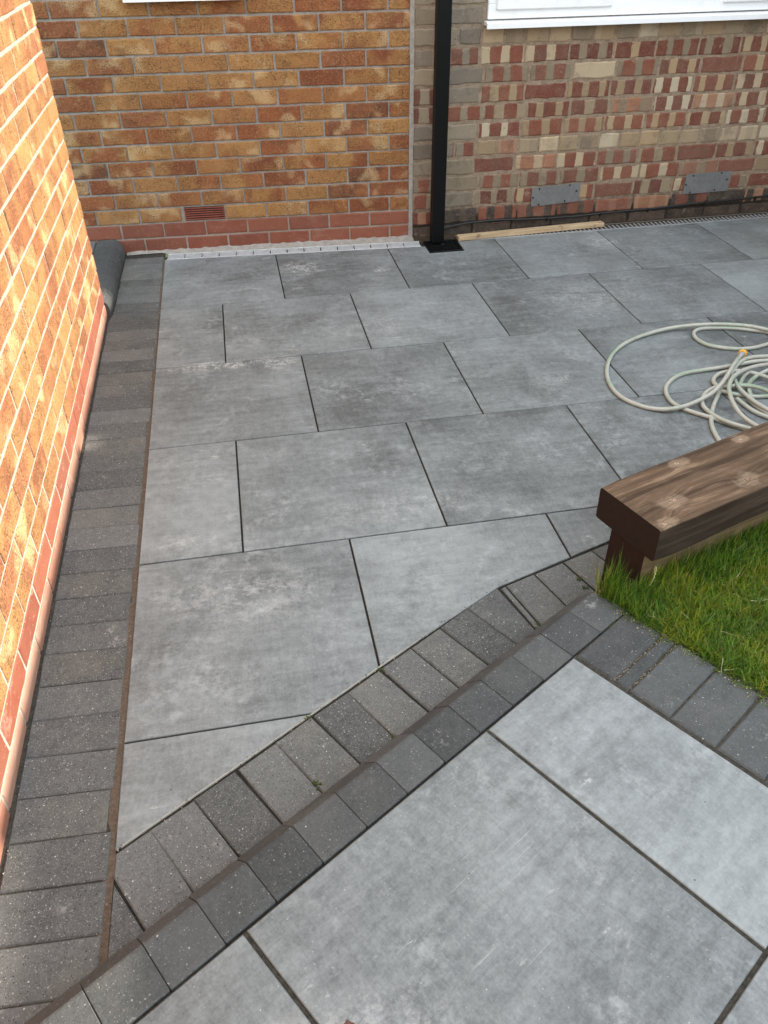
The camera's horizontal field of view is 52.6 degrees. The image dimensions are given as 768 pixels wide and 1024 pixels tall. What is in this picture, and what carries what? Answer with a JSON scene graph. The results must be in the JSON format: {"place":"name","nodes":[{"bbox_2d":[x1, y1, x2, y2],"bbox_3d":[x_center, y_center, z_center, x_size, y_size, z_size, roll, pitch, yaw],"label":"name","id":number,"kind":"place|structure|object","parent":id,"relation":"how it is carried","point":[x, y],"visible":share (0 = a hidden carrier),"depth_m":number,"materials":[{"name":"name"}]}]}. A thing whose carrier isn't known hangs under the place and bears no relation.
{"place":"outdoors","nodes":[
{"label":"outdoors","id":0,"kind":"place"},
{"bbox_2d":[0,253,165,1023],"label":"paver path","id":1,"kind":"structure","parent":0,"point":[110,473],"depth_m":1.81,"materials":[{"name":"grey concrete"}]},
{"bbox_2d":[97,260,164,965],"bbox_3d":[-0.792,-0.131,2.561,0.025,0.002,4.005,-7,38,-8],"label":"sand joint","id":2,"kind":"object","parent":1,"relation":"on","point":[113,823],"visible":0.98,"depth_m":1.78,"materials":[{"name":"sand"}]},
{"bbox_2d":[127,235,413,254],"bbox_3d":[-0.611,-1.461,4.244,1.556,0.018,0.067,-5,38,-5],"label":"mortar fillet","id":3,"kind":"object","parent":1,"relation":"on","point":[402,238],"visible":1,"depth_m":4.25,"materials":[{"name":"grey concrete"}]},
{"bbox_2d":[90,242,95,254],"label":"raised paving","id":4,"kind":"structure","parent":0,"point":[93,245],"depth_m":4.06,"materials":[{"name":"grey concrete"}]},
{"bbox_2d":[165,242,388,258],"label":"ground","id":5,"kind":"structure","parent":0,"point":[166,256],"depth_m":4.39,"materials":[{"name":"grey concrete"}]},
{"bbox_2d":[0,0,106,861],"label":"brick wall","id":6,"kind":"structure","parent":5,"relation":"on","point":[53,316],"depth_m":2.30,"materials":[{"name":"orange brick"}]},
{"bbox_2d":[85,951,171,1023],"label":"kerb bedding","id":7,"kind":"object","parent":5,"relation":"on","point":[158,971],"visible":0.12,"depth_m":1.25,"materials":[{"name":"grey concrete"}]},
{"bbox_2d":[24,239,625,1023],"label":"kerb","id":8,"kind":"structure","parent":7,"relation":"on","point":[196,931],"depth_m":1.46,"materials":[{"name":"grey concrete"}]},
{"bbox_2d":[30,0,414,253],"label":"brick wall","id":9,"kind":"structure","parent":5,"relation":"on","point":[190,124],"depth_m":3.85,"materials":[{"name":"brick"}]},
{"bbox_2d":[122,0,209,2],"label":"window","id":10,"kind":"structure","parent":9,"relation":"in","point":[124,1],"depth_m":3.49,"materials":[{"name":"white plastic"}]},
{"bbox_2d":[167,241,420,259],"bbox_3d":[-0.478,-1.397,4.214,1.362,0.051,0.085,-5,38,-5],"label":"channel drain","id":11,"kind":"object","parent":5,"relation":"on","point":[275,251],"visible":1,"depth_m":4.20,"materials":[{"name":"white"}]},
{"bbox_2d":[412,0,767,236],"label":"brick wall","id":12,"kind":"structure","parent":5,"relation":"on","point":[557,108],"depth_m":4.11,"materials":[{"name":"red brick"}]},
{"bbox_2d":[430,0,451,243],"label":"downpipe","id":13,"kind":"object","parent":12,"relation":"attached to","point":[442,38],"visible":1,"depth_m":3.85,"materials":[{"name":"black plastic"}]},
{"bbox_2d":[444,195,767,229],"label":"cable","id":14,"kind":"object","parent":12,"relation":"attached to","point":[600,213],"visible":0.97,"depth_m":4.44,"materials":[{"name":"black plastic"}]},
{"bbox_2d":[484,0,767,28],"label":"window","id":15,"kind":"structure","parent":12,"relation":"in","point":[496,9],"depth_m":3.82,"materials":[{"name":"white plastic"}]},
{"bbox_2d":[413,210,767,242],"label":"soil strip","id":16,"kind":"object","parent":5,"relation":"on","point":[420,239],"visible":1,"depth_m":4.52,"materials":[{"name":"black soil"}]},
{"bbox_2d":[455,212,767,240],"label":"slot drain","id":17,"kind":"object","parent":5,"relation":"on","point":[662,224],"visible":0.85,"depth_m":4.47,"materials":[{"name":"black metal"}]},
{"bbox_2d":[456,221,603,240],"bbox_3d":[0.828,-1.582,4.365,0.872,0.022,0.044,-9,39,-11],"label":"timber batten","id":18,"kind":"object","parent":17,"relation":"on","point":[523,231],"visible":1,"depth_m":4.35,"materials":[{"name":"beige wood"}]},
{"bbox_2d":[108,215,767,942],"bbox_3d":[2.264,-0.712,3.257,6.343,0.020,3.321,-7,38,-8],"label":"patio","id":19,"kind":"structure","parent":0,"point":[275,628],"depth_m":2.69,"materials":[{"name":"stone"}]},
{"bbox_2d":[107,544,607,959],"bbox_3d":[0.076,0.435,1.838,1.644,0.033,0.264,-26,45,-29],"label":"paver border","id":20,"kind":"object","parent":19,"relation":"on","point":[191,845],"visible":0.56,"depth_m":1.70,"materials":[{"name":"grey concrete"}]},
{"bbox_2d":[125,254,676,790],"bbox_3d":[-0.369,-0.548,2.999,0.882,0.102,3.569,-14,40,-16],"label":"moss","id":21,"kind":"object","parent":20,"relation":"on","point":[383,670],"visible":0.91,"depth_m":1.79,"materials":[{"name":"green plant"}]},
{"bbox_2d":[3,233,766,915],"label":"grit","id":22,"kind":"object","parent":19,"relation":"on","point":[457,617],"visible":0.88,"depth_m":1.77,"materials":[{"name":"beige"}]},
{"bbox_2d":[423,239,463,252],"bbox_3d":[0.323,-1.424,4.236,0.184,0.068,0.166,-7,38,-8],"label":"gully grate","id":23,"kind":"object","parent":19,"relation":"in","point":[449,245],"visible":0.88,"depth_m":4.21,"materials":[{"name":"black metal"}]},
{"bbox_2d":[596,422,767,594],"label":"sleeper bench","id":24,"kind":"object","parent":19,"relation":"on","point":[653,516],"visible":0.85,"depth_m":1.94,"materials":[{"name":"brown wood"}]},
{"bbox_2d":[605,322,767,440],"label":"garden hose","id":25,"kind":"object","parent":19,"relation":"on","point":[732,372],"visible":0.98,"depth_m":2.94,"materials":[{"name":"rubber"}]},
{"bbox_2d":[134,611,767,1023],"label":"paving joints","id":26,"kind":"object","parent":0,"point":[656,865],"visible":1,"depth_m":1.47,"materials":[{"name":"grey concrete"}]},
{"bbox_2d":[136,659,767,1023],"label":"raised patio","id":27,"kind":"structure","parent":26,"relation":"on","point":[485,878],"depth_m":1.34,"materials":[{"name":"stone"}]},
{"bbox_2d":[577,614,767,782],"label":"lawn edging","id":28,"kind":"object","parent":26,"relation":"on","point":[711,711],"visible":0.86,"depth_m":1.70,"materials":[{"name":"grey concrete"}]},
{"bbox_2d":[589,516,767,708],"bbox_3d":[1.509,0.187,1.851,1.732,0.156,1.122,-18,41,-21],"label":"grass","id":29,"kind":"structure","parent":0,"point":[685,600],"depth_m":1.90,"materials":[{"name":"green plant"}]}
]}

